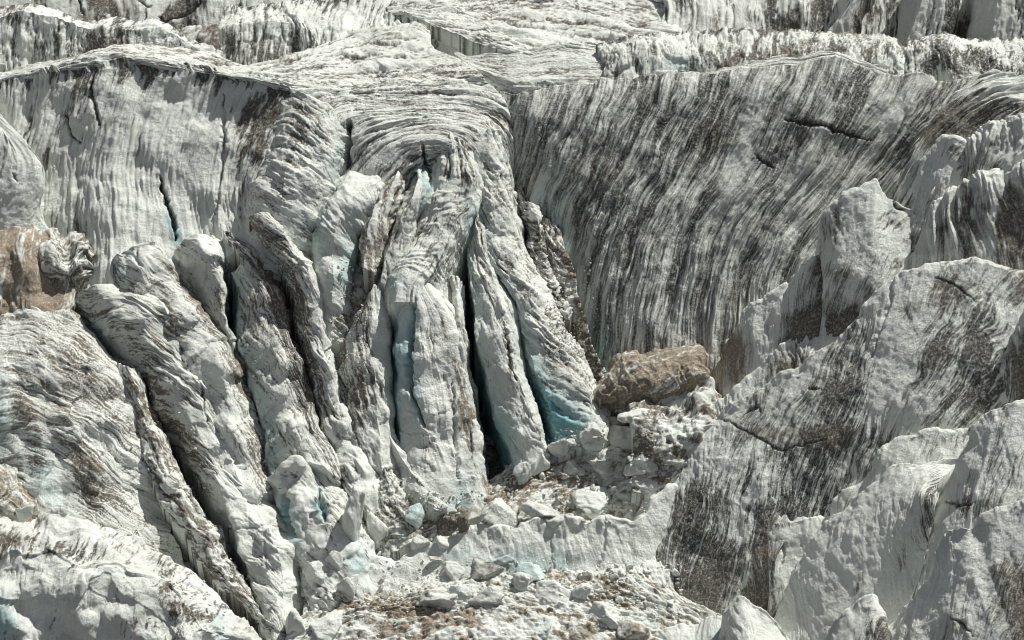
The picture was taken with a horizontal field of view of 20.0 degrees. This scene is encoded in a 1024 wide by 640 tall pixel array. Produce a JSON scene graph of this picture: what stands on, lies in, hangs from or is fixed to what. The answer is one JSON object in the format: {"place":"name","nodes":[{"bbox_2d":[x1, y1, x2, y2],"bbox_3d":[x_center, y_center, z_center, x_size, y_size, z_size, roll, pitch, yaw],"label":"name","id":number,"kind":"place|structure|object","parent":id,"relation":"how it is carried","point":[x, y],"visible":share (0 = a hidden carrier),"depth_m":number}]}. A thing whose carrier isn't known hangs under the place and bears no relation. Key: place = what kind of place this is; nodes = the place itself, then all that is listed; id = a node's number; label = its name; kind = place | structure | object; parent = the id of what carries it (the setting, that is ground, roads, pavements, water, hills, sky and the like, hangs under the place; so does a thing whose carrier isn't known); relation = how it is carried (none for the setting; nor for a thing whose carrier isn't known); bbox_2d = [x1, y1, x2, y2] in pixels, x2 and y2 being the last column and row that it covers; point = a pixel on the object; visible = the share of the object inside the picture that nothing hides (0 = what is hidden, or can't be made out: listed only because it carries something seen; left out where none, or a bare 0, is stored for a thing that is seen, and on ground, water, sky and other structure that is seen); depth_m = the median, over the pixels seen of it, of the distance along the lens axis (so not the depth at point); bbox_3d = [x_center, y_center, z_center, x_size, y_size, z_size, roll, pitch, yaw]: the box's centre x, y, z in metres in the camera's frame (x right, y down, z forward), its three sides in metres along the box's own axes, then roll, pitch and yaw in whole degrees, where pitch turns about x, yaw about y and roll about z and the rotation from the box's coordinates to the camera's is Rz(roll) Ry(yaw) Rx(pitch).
{"place":"outdoors","nodes":[
{"label":"outdoors","id":0,"kind":"place"},
{"bbox_2d":[75,11,503,635],"bbox_3d":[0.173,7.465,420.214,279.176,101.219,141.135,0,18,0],"label":"glacier","id":1,"kind":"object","parent":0,"point":[199,33],"visible":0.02,"depth_m":425.20},
{"bbox_2d":[0,463,38,521],"bbox_3d":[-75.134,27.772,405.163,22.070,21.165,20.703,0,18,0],"label":"dirty ice block","id":2,"kind":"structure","parent":1,"relation":"on","point":[14,494],"depth_m":398.05},
{"bbox_2d":[0,114,48,230],"bbox_3d":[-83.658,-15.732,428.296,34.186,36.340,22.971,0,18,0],"label":"serac","id":3,"kind":"object","parent":1,"relation":"on","point":[22,180],"visible":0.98,"depth_m":420.47},
{"bbox_2d":[0,224,76,315],"bbox_3d":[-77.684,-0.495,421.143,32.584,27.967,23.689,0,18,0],"label":"serac","id":4,"kind":"object","parent":1,"relation":"on","point":[25,283],"visible":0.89,"depth_m":414.83},
{"bbox_2d":[38,227,95,318],"bbox_3d":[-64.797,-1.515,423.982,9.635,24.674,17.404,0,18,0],"label":"dirty ice block","id":5,"kind":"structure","parent":1,"relation":"on","point":[69,259],"depth_m":417.14},
{"bbox_2d":[0,306,185,566],"bbox_3d":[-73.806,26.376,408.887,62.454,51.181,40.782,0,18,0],"label":"serac","id":6,"kind":"object","parent":1,"relation":"on","point":[70,436],"visible":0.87,"depth_m":403.08},
{"bbox_2d":[0,3,223,71],"bbox_3d":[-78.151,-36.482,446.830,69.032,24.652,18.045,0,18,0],"label":"ice ridge","id":7,"kind":"structure","parent":1,"relation":"on","point":[31,34],"depth_m":440.06},
{"bbox_2d":[0,513,262,639],"bbox_3d":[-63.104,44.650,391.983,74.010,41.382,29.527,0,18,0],"label":"serac","id":8,"kind":"object","parent":1,"relation":"on","point":[67,577],"visible":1,"depth_m":384.52},
{"bbox_2d":[15,505,33,522],"bbox_3d":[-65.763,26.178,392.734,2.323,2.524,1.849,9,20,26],"label":"ice block","id":9,"kind":"object","parent":8,"relation":"on","point":[23,514],"depth_m":392.21},
{"bbox_2d":[46,507,72,516],"bbox_3d":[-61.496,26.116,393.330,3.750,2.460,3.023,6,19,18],"label":"ice block","id":10,"kind":"object","parent":8,"relation":"on","point":[63,512],"depth_m":392.02},
{"bbox_2d":[0,56,290,310],"bbox_3d":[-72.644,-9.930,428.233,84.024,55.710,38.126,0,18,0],"label":"ice wall","id":11,"kind":"structure","parent":1,"relation":"on","point":[129,155],"depth_m":424.82},
{"bbox_2d":[75,283,303,639],"bbox_3d":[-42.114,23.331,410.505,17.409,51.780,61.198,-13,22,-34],"label":"serac","id":12,"kind":"object","parent":1,"relation":"on","point":[125,326],"visible":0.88,"depth_m":406.30},
{"bbox_2d":[112,242,273,504],"bbox_3d":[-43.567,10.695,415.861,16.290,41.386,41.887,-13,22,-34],"label":"serac","id":13,"kind":"object","parent":1,"relation":"on","point":[212,360],"visible":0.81,"depth_m":409.52},
{"bbox_2d":[117,361,286,639],"bbox_3d":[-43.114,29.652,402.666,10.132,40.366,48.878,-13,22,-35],"label":"serac","id":14,"kind":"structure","parent":1,"relation":"on","point":[208,558],"depth_m":398.91},
{"bbox_2d":[174,233,236,349],"bbox_3d":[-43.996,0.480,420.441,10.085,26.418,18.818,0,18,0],"label":"serac","id":15,"kind":"object","parent":1,"relation":"on","point":[201,261],"visible":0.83,"depth_m":415.60},
{"bbox_2d":[0,0,419,29],"bbox_3d":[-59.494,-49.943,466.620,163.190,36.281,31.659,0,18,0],"label":"ice wall","id":16,"kind":"structure","parent":1,"relation":"on","point":[204,13],"depth_m":457.07},
{"bbox_2d":[0,21,515,342],"bbox_3d":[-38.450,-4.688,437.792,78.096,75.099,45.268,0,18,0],"label":"ice tongue","id":17,"kind":"object","parent":1,"relation":"on","point":[405,99],"visible":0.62,"depth_m":426.49},
{"bbox_2d":[223,231,341,486],"bbox_3d":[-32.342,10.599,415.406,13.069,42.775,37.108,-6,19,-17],"label":"serac","id":18,"kind":"object","parent":1,"relation":"on","point":[278,381],"visible":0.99,"depth_m":408.79},
{"bbox_2d":[243,91,352,290],"bbox_3d":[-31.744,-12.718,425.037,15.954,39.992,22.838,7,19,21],"label":"ice fin","id":19,"kind":"object","parent":1,"relation":"on","point":[293,188],"visible":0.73,"depth_m":417.59},
{"bbox_2d":[218,0,407,64],"bbox_3d":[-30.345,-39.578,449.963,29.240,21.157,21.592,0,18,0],"label":"ice slab","id":20,"kind":"structure","parent":1,"relation":"on","point":[260,32],"depth_m":444.10},
{"bbox_2d":[249,212,380,520],"bbox_3d":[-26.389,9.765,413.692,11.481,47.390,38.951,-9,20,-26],"label":"serac","id":21,"kind":"object","parent":1,"relation":"on","point":[301,287],"visible":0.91,"depth_m":409.30},
{"bbox_2d":[266,455,375,611],"bbox_3d":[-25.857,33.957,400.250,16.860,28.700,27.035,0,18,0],"label":"serac","id":22,"kind":"object","parent":1,"relation":"on","point":[309,503],"visible":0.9,"depth_m":395.95},
{"bbox_2d":[306,561,327,579],"bbox_3d":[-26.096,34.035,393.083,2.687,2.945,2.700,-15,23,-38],"label":"ice block","id":23,"kind":"object","parent":22,"relation":"on","point":[315,569],"depth_m":392.41},
{"bbox_2d":[325,550,342,570],"bbox_3d":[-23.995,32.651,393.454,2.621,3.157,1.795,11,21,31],"label":"ice block","id":24,"kind":"object","parent":22,"relation":"on","point":[333,558],"depth_m":392.73},
{"bbox_2d":[310,169,384,355],"bbox_3d":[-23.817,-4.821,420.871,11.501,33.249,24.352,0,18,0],"label":"ice fin","id":25,"kind":"object","parent":1,"relation":"on","point":[346,209],"visible":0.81,"depth_m":413.41},
{"bbox_2d":[334,259,366,369],"bbox_3d":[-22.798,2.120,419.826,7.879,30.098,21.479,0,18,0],"label":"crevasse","id":26,"kind":"structure","parent":1,"relation":"on","point":[357,300],"depth_m":414.01},
{"bbox_2d":[341,284,395,471],"bbox_3d":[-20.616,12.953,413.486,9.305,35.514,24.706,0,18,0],"label":"ice fin","id":27,"kind":"object","parent":1,"relation":"on","point":[370,405],"visible":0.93,"depth_m":407.73},
{"bbox_2d":[337,370,425,559],"bbox_3d":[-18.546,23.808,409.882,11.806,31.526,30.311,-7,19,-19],"label":"ice fin","id":28,"kind":"object","parent":1,"relation":"on","point":[394,504],"visible":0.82,"depth_m":400.55},
{"bbox_2d":[405,503,424,528],"bbox_3d":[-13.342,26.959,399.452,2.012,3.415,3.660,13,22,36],"label":"ice block","id":29,"kind":"object","parent":28,"relation":"on","point":[414,515],"depth_m":398.69},
{"bbox_2d":[358,171,409,293],"bbox_3d":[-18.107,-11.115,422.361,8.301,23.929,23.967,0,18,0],"label":"ice fin","id":30,"kind":"object","parent":1,"relation":"on","point":[376,230],"visible":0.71,"depth_m":414.29},
{"bbox_2d":[376,164,430,290],"bbox_3d":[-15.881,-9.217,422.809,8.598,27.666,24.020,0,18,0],"label":"ice fin","id":31,"kind":"object","parent":1,"relation":"on","point":[416,196],"visible":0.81,"depth_m":414.19},
{"bbox_2d":[128,256,682,639],"bbox_3d":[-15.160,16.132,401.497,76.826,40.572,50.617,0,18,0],"label":"ice rubble","id":32,"kind":"object","parent":1,"relation":"on","point":[472,491],"visible":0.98,"depth_m":400.67},
{"bbox_2d":[565,438,575,445],"bbox_3d":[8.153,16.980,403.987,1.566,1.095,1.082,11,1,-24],"label":"ice chunk","id":33,"kind":"object","parent":32,"relation":"on","point":[570,442],"visible":1,"depth_m":403.72},
{"bbox_2d":[592,436,601,440],"bbox_3d":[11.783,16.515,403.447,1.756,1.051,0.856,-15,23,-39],"label":"ice chunk","id":34,"kind":"object","parent":32,"relation":"on","point":[597,438],"visible":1,"depth_m":403.12},
{"bbox_2d":[672,568,679,576],"bbox_3d":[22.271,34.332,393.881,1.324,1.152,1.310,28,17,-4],"label":"ice chunk","id":35,"kind":"object","parent":32,"relation":"on","point":[675,572],"visible":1,"depth_m":393.47},
{"bbox_2d":[389,426,448,520],"bbox_3d":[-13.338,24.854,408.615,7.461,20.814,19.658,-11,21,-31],"label":"ice fin","id":36,"kind":"object","parent":1,"relation":"on","point":[400,456],"visible":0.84,"depth_m":403.11},
{"bbox_2d":[378,132,484,332],"bbox_3d":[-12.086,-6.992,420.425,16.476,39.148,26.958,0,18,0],"label":"ice fin","id":37,"kind":"object","parent":1,"relation":"on","point":[435,254],"visible":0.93,"depth_m":413.96},
{"bbox_2d":[391,281,488,513],"bbox_3d":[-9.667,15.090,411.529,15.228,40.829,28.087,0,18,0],"label":"ice fin","id":38,"kind":"object","parent":1,"relation":"on","point":[437,412],"visible":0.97,"depth_m":405.82},
{"bbox_2d":[450,275,488,483],"bbox_3d":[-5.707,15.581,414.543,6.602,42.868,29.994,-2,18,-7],"label":"ice fin","id":39,"kind":"object","parent":1,"relation":"on","point":[457,290],"visible":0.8,"depth_m":408.98},
{"bbox_2d":[467,212,549,484],"bbox_3d":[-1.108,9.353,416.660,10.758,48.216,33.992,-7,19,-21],"label":"ice fin","id":40,"kind":"object","parent":1,"relation":"on","point":[508,407],"visible":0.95,"depth_m":409.35},
{"bbox_2d":[513,462,525,476],"bbox_3d":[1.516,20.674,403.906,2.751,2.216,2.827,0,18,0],"label":"ice block","id":41,"kind":"object","parent":40,"relation":"attached to","point":[518,470],"depth_m":402.93},
{"bbox_2d":[369,483,677,592],"bbox_3d":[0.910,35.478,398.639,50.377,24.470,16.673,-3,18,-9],"label":"ice bank","id":42,"kind":"structure","parent":1,"relation":"on","point":[576,543],"depth_m":395.49},
{"bbox_2d":[411,534,429,550],"bbox_3d":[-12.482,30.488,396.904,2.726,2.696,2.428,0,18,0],"label":"ice block","id":43,"kind":"object","parent":42,"relation":"on","point":[419,541],"depth_m":396.09},
{"bbox_2d":[429,556,441,561],"bbox_3d":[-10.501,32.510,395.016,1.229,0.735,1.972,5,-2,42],"label":"ice chunk","id":44,"kind":"object","parent":42,"relation":"on","point":[435,558],"visible":1,"depth_m":394.77},
{"bbox_2d":[436,535,449,548],"bbox_3d":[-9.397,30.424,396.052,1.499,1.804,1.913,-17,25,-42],"label":"ice block","id":45,"kind":"object","parent":42,"relation":"on","point":[442,542],"depth_m":395.68},
{"bbox_2d":[447,512,457,532],"bbox_3d":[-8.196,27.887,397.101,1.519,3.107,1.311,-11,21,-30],"label":"dirty ice block","id":46,"kind":"object","parent":42,"relation":"on","point":[452,526],"depth_m":396.79},
{"bbox_2d":[457,514,469,532],"bbox_3d":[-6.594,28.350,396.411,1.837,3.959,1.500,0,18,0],"label":"dirty ice block","id":47,"kind":"object","parent":42,"relation":"on","point":[463,524],"depth_m":395.94},
{"bbox_2d":[480,497,518,526],"bbox_3d":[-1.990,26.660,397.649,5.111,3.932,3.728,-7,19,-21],"label":"ice block","id":48,"kind":"object","parent":42,"relation":"on","point":[498,510],"depth_m":396.87},
{"bbox_2d":[519,500,558,518],"bbox_3d":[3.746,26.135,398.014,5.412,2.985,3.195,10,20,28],"label":"ice block","id":49,"kind":"object","parent":42,"relation":"on","point":[531,509],"depth_m":397.08},
{"bbox_2d":[547,513,573,527],"bbox_3d":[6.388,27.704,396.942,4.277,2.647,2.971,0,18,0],"label":"ice block","id":50,"kind":"object","parent":42,"relation":"on","point":[556,520],"depth_m":395.94},
{"bbox_2d":[473,127,610,464],"bbox_3d":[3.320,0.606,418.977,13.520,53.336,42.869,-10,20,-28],"label":"ice fin","id":51,"kind":"object","parent":1,"relation":"on","point":[562,385],"visible":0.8,"depth_m":411.52},
{"bbox_2d":[579,422,607,448],"bbox_3d":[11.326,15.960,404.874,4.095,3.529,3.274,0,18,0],"label":"ice block","id":52,"kind":"object","parent":51,"relation":"on","point":[589,432],"depth_m":403.60},
{"bbox_2d":[606,416,627,425],"bbox_3d":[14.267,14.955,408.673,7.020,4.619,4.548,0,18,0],"label":"ice block","id":53,"kind":"structure","parent":51,"relation":"attached to","point":[613,420],"depth_m":406.48},
{"bbox_2d":[517,201,572,332],"bbox_3d":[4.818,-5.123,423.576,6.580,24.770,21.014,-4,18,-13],"label":"ice pillar","id":54,"kind":"structure","parent":1,"relation":"on","point":[532,216],"depth_m":419.14},
{"bbox_2d":[514,184,605,383],"bbox_3d":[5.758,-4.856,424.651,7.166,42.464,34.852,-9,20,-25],"label":"debris slope","id":55,"kind":"structure","parent":1,"relation":"on","point":[555,250],"depth_m":418.28},
{"bbox_2d":[593,343,709,416],"bbox_3d":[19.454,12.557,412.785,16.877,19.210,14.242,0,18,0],"label":"boulder","id":56,"kind":"object","parent":1,"relation":"on","point":[654,376],"visible":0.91,"depth_m":406.42},
{"bbox_2d":[628,376,721,506],"bbox_3d":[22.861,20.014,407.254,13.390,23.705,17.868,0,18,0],"label":"rubble","id":57,"kind":"object","parent":1,"relation":"on","point":[691,416],"visible":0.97,"depth_m":401.01},
{"bbox_2d":[617,408,647,422],"bbox_3d":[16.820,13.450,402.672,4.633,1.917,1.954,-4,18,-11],"label":"ice block","id":58,"kind":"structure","parent":57,"relation":"on","point":[625,417],"depth_m":402.03},
{"bbox_2d":[623,454,657,475],"bbox_3d":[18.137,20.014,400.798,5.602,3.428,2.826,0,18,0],"label":"ice block","id":59,"kind":"object","parent":57,"relation":"on","point":[645,466],"depth_m":400.10},
{"bbox_2d":[667,430,680,442],"bbox_3d":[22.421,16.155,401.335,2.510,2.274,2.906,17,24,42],"label":"ice block","id":60,"kind":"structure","parent":57,"relation":"on","point":[673,437],"depth_m":399.97},
{"bbox_2d":[384,0,980,372],"bbox_3d":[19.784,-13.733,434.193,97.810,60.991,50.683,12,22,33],"label":"ice slab","id":61,"kind":"structure","parent":1,"relation":"on","point":[680,208],"depth_m":419.03},
{"bbox_2d":[596,26,904,79],"bbox_3d":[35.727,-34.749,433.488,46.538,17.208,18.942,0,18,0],"label":"ice ridge","id":62,"kind":"structure","parent":61,"relation":"attached to","point":[633,56],"depth_m":427.68},
{"bbox_2d":[656,0,735,32],"bbox_3d":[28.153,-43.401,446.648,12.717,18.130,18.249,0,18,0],"label":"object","id":63,"kind":"structure","parent":1,"relation":"on","point":[696,15],"depth_m":440.18},
{"bbox_2d":[710,282,787,397],"bbox_3d":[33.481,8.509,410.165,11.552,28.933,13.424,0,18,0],"label":"dirty ice slab","id":64,"kind":"structure","parent":1,"relation":"on","point":[749,345],"depth_m":406.07},
{"bbox_2d":[719,596,789,639],"bbox_3d":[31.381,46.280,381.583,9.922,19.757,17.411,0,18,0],"label":"serac","id":65,"kind":"object","parent":1,"relation":"on","point":[744,618],"visible":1,"depth_m":379.54},
{"bbox_2d":[740,497,788,610],"bbox_3d":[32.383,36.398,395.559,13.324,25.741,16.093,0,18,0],"label":"ice fin","id":66,"kind":"structure","parent":1,"relation":"on","point":[755,591],"depth_m":390.20},
{"bbox_2d":[713,315,838,416],"bbox_3d":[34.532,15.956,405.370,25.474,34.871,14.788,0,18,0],"label":"ice ledge","id":67,"kind":"object","parent":1,"relation":"on","point":[786,355],"visible":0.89,"depth_m":401.58},
{"bbox_2d":[771,255,822,348],"bbox_3d":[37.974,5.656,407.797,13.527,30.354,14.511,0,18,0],"label":"ice pinnacle","id":68,"kind":"object","parent":1,"relation":"on","point":[796,311],"visible":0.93,"depth_m":402.96},
{"bbox_2d":[767,515,829,617],"bbox_3d":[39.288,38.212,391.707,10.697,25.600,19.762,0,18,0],"label":"ice block","id":69,"kind":"structure","parent":1,"relation":"on","point":[796,534],"depth_m":388.96},
{"bbox_2d":[654,0,969,38],"bbox_3d":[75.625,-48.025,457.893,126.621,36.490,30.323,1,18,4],"label":"ice wall","id":70,"kind":"structure","parent":1,"relation":"on","point":[881,16],"depth_m":451.75},
{"bbox_2d":[828,0,874,33],"bbox_3d":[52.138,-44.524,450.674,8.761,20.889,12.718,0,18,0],"label":"ice rib","id":71,"kind":"object","parent":70,"relation":"attached to","point":[852,13],"visible":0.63,"depth_m":445.84},
{"bbox_2d":[897,0,959,45],"bbox_3d":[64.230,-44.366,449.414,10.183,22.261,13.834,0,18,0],"label":"ice rib","id":72,"kind":"object","parent":70,"relation":"attached to","point":[918,19],"visible":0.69,"depth_m":443.43},
{"bbox_2d":[966,0,1023,39],"bbox_3d":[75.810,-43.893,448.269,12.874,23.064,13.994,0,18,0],"label":"ice rib","id":73,"kind":"object","parent":70,"relation":"attached to","point":[999,19],"visible":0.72,"depth_m":442.77},
{"bbox_2d":[632,257,1023,614],"bbox_3d":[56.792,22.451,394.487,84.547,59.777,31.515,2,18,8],"label":"ice ridge","id":74,"kind":"structure","parent":1,"relation":"on","point":[913,351],"depth_m":392.42},
{"bbox_2d":[829,421,978,516],"bbox_3d":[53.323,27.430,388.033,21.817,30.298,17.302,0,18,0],"label":"ice fin","id":75,"kind":"object","parent":74,"relation":"attached to","point":[923,446],"visible":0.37,"depth_m":384.95},
{"bbox_2d":[995,309,1023,402],"bbox_3d":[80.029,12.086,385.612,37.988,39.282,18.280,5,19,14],"label":"ice fin","id":76,"kind":"object","parent":74,"relation":"on","point":[1011,370],"visible":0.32,"depth_m":384.98},
{"bbox_2d":[826,594,889,639],"bbox_3d":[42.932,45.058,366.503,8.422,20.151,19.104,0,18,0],"label":"serac","id":77,"kind":"object","parent":1,"relation":"on","point":[864,617],"visible":1,"depth_m":364.82},
{"bbox_2d":[773,458,955,639],"bbox_3d":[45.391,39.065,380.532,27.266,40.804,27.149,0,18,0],"label":"ice fin","id":78,"kind":"object","parent":1,"relation":"on","point":[873,538],"visible":0.91,"depth_m":378.75},
{"bbox_2d":[815,178,914,336],"bbox_3d":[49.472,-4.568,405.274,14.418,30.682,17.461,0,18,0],"label":"ice pinnacle","id":79,"kind":"object","parent":1,"relation":"on","point":[863,250],"visible":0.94,"depth_m":400.04},
{"bbox_2d":[888,499,1023,639],"bbox_3d":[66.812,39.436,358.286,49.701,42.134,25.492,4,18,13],"label":"ice fin","id":80,"kind":"object","parent":1,"relation":"on","point":[972,588],"visible":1,"depth_m":359.45},
{"bbox_2d":[892,69,1023,208],"bbox_3d":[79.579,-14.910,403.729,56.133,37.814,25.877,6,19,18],"label":"ice slope","id":81,"kind":"structure","parent":1,"relation":"on","point":[967,111],"depth_m":403.67},
{"bbox_2d":[901,134,965,252],"bbox_3d":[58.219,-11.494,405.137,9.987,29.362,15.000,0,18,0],"label":"serac","id":82,"kind":"object","parent":81,"relation":"on","point":[941,163],"visible":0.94,"depth_m":401.07},
{"bbox_2d":[960,113,1023,180],"bbox_3d":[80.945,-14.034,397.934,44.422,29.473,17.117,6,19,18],"label":"serac","id":83,"kind":"object","parent":81,"relation":"on","point":[990,145],"visible":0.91,"depth_m":398.59},
{"bbox_2d":[902,32,1023,81],"bbox_3d":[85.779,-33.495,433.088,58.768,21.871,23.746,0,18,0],"label":"ice ridge","id":84,"kind":"structure","parent":1,"relation":"on","point":[944,57],"depth_m":426.39},
{"bbox_2d":[906,160,1023,269],"bbox_3d":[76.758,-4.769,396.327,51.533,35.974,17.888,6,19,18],"label":"serac","id":85,"kind":"object","parent":1,"relation":"on","point":[979,214],"visible":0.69,"depth_m":396.27},
{"bbox_2d":[912,399,1023,598],"bbox_3d":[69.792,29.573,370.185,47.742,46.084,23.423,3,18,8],"label":"ice fin","id":86,"kind":"object","parent":1,"relation":"on","point":[988,474],"visible":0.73,"depth_m":368.89},
{"bbox_2d":[285,442,721,639],"bbox_3d":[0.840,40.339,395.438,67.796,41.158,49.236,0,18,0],"label":"debris floor","id":87,"kind":"structure","parent":0,"point":[525,615],"depth_m":389.60},
{"bbox_2d":[285,609,305,633],"bbox_3d":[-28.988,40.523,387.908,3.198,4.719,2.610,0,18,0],"label":"ice block","id":88,"kind":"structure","parent":87,"relation":"on","point":[294,621],"depth_m":386.73},
{"bbox_2d":[310,610,342,639],"bbox_3d":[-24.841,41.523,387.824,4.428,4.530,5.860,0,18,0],"label":"ice block","id":89,"kind":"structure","parent":87,"relation":"on","point":[327,626],"depth_m":386.39},
{"bbox_2d":[336,574,358,597],"bbox_3d":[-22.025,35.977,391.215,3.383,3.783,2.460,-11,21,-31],"label":"ice block","id":90,"kind":"object","parent":87,"relation":"on","point":[347,585],"depth_m":390.28},
{"bbox_2d":[341,484,364,541],"bbox_3d":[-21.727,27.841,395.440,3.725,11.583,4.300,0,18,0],"label":"ice block","id":91,"kind":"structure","parent":87,"relation":"on","point":[351,520],"depth_m":393.63},
{"bbox_2d":[366,512,387,543],"bbox_3d":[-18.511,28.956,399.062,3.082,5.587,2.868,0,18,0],"label":"ice block","id":92,"kind":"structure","parent":87,"relation":"on","point":[377,528],"depth_m":397.92},
{"bbox_2d":[380,590,390,599],"bbox_3d":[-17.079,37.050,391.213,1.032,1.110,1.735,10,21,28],"label":"ice chunk","id":93,"kind":"object","parent":87,"relation":"on","point":[383,594],"visible":1,"depth_m":390.91},
{"bbox_2d":[416,588,458,607],"bbox_3d":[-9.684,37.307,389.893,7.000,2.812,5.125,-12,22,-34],"label":"ice block","id":94,"kind":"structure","parent":87,"relation":"on","point":[439,597],"depth_m":388.20},
{"bbox_2d":[436,514,451,535],"bbox_3d":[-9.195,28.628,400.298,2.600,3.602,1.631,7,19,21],"label":"dirty ice block","id":95,"kind":"object","parent":87,"relation":"on","point":[442,523],"depth_m":399.91},
{"bbox_2d":[442,560,465,581],"bbox_3d":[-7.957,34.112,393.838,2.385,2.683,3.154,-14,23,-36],"label":"ice block","id":96,"kind":"object","parent":87,"relation":"on","point":[455,571],"depth_m":393.11},
{"bbox_2d":[447,584,471,602],"bbox_3d":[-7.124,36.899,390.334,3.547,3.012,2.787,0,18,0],"label":"ice block","id":97,"kind":"object","parent":87,"relation":"on","point":[463,592],"depth_m":389.42},
{"bbox_2d":[448,508,470,519],"bbox_3d":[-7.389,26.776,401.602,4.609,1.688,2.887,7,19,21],"label":"dirty ice block","id":98,"kind":"object","parent":87,"relation":"on","point":[464,511],"depth_m":401.00},
{"bbox_2d":[468,505,482,524],"bbox_3d":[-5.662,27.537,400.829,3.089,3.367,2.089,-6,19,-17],"label":"ice block","id":99,"kind":"object","parent":87,"relation":"on","point":[474,518],"depth_m":400.30},
{"bbox_2d":[468,586,503,604],"bbox_3d":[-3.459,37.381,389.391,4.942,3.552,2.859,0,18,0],"label":"ice block","id":100,"kind":"object","parent":87,"relation":"on","point":[493,595],"depth_m":388.72},
{"bbox_2d":[469,558,503,578],"bbox_3d":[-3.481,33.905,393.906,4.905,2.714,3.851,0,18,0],"label":"ice block","id":101,"kind":"object","parent":87,"relation":"on","point":[482,569],"depth_m":392.77},
{"bbox_2d":[494,554,513,565],"bbox_3d":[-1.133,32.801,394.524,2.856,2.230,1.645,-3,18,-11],"label":"ice block","id":102,"kind":"object","parent":87,"relation":"on","point":[506,559],"depth_m":393.84},
{"bbox_2d":[513,572,531,589],"bbox_3d":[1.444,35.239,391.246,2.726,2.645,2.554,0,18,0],"label":"ice block","id":103,"kind":"object","parent":87,"relation":"on","point":[521,580],"depth_m":390.26},
{"bbox_2d":[510,562,544,585],"bbox_3d":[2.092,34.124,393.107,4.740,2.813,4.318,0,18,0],"label":"ice block","id":104,"kind":"object","parent":87,"relation":"on","point":[534,571],"depth_m":392.23},
{"bbox_2d":[526,618,552,638],"bbox_3d":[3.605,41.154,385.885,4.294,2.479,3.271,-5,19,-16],"label":"ice block","id":105,"kind":"object","parent":87,"relation":"on","point":[542,630],"depth_m":385.04},
{"bbox_2d":[532,452,550,475],"bbox_3d":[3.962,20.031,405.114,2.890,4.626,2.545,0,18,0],"label":"ice block","id":106,"kind":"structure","parent":87,"relation":"on","point":[544,463],"depth_m":404.31},
{"bbox_2d":[534,580,572,603],"bbox_3d":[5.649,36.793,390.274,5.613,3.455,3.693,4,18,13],"label":"ice block","id":107,"kind":"object","parent":87,"relation":"on","point":[550,590],"depth_m":389.64},
{"bbox_2d":[547,438,570,460],"bbox_3d":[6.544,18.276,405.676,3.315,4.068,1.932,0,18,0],"label":"ice block","id":108,"kind":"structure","parent":87,"relation":"on","point":[559,447],"depth_m":404.77},
{"bbox_2d":[559,472,568,479],"bbox_3d":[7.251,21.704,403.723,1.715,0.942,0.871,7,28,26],"label":"ice chunk","id":109,"kind":"object","parent":87,"relation":"on","point":[563,476],"visible":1,"depth_m":403.36},
{"bbox_2d":[563,460,584,477],"bbox_3d":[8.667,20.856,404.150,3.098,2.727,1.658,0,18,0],"label":"ice block","id":110,"kind":"object","parent":87,"relation":"on","point":[571,467],"depth_m":403.71},
{"bbox_2d":[570,583,591,599],"bbox_3d":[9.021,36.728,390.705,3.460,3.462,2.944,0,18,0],"label":"ice block","id":111,"kind":"object","parent":87,"relation":"on","point":[582,591],"depth_m":389.35},
{"bbox_2d":[582,571,591,575],"bbox_3d":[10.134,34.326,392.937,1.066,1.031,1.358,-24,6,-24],"label":"ice chunk","id":112,"kind":"object","parent":87,"relation":"on","point":[586,573],"visible":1,"depth_m":392.40},
{"bbox_2d":[571,486,612,518],"bbox_3d":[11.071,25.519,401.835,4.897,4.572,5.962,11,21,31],"label":"ice block","id":113,"kind":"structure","parent":87,"relation":"on","point":[590,503],"depth_m":400.31},
{"bbox_2d":[586,459,612,479],"bbox_3d":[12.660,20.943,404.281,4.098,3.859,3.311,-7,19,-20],"label":"ice block","id":114,"kind":"object","parent":87,"relation":"on","point":[601,468],"depth_m":402.83},
{"bbox_2d":[588,601,621,628],"bbox_3d":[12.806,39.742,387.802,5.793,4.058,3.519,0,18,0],"label":"ice block","id":115,"kind":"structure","parent":87,"relation":"on","point":[606,613],"depth_m":387.04},
{"bbox_2d":[609,573,619,581],"bbox_3d":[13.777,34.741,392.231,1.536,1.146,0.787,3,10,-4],"label":"ice chunk","id":116,"kind":"object","parent":87,"relation":"on","point":[613,577],"visible":1,"depth_m":391.93},
{"bbox_2d":[607,425,630,449],"bbox_3d":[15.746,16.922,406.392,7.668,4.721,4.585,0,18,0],"label":"ice block","id":117,"kind":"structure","parent":87,"relation":"on","point":[619,436],"depth_m":405.58},
{"bbox_2d":[615,596,623,603],"bbox_3d":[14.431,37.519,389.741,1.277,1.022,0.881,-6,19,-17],"label":"ice chunk","id":118,"kind":"object","parent":87,"relation":"on","point":[619,599],"visible":1,"depth_m":389.40},
{"bbox_2d":[617,621,649,639],"bbox_3d":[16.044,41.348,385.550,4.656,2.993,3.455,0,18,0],"label":"ice block","id":119,"kind":"object","parent":87,"relation":"on","point":[631,631],"depth_m":384.73},
{"bbox_2d":[666,599,673,604],"bbox_3d":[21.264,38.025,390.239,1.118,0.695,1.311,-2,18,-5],"label":"ice chunk","id":120,"kind":"object","parent":87,"relation":"on","point":[670,601],"visible":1,"depth_m":390.14},
{"bbox_2d":[659,615,721,639],"bbox_3d":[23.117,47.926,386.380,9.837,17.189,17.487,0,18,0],"label":"ice hump","id":121,"kind":"object","parent":87,"relation":"on","point":[708,628],"visible":0.98,"depth_m":385.10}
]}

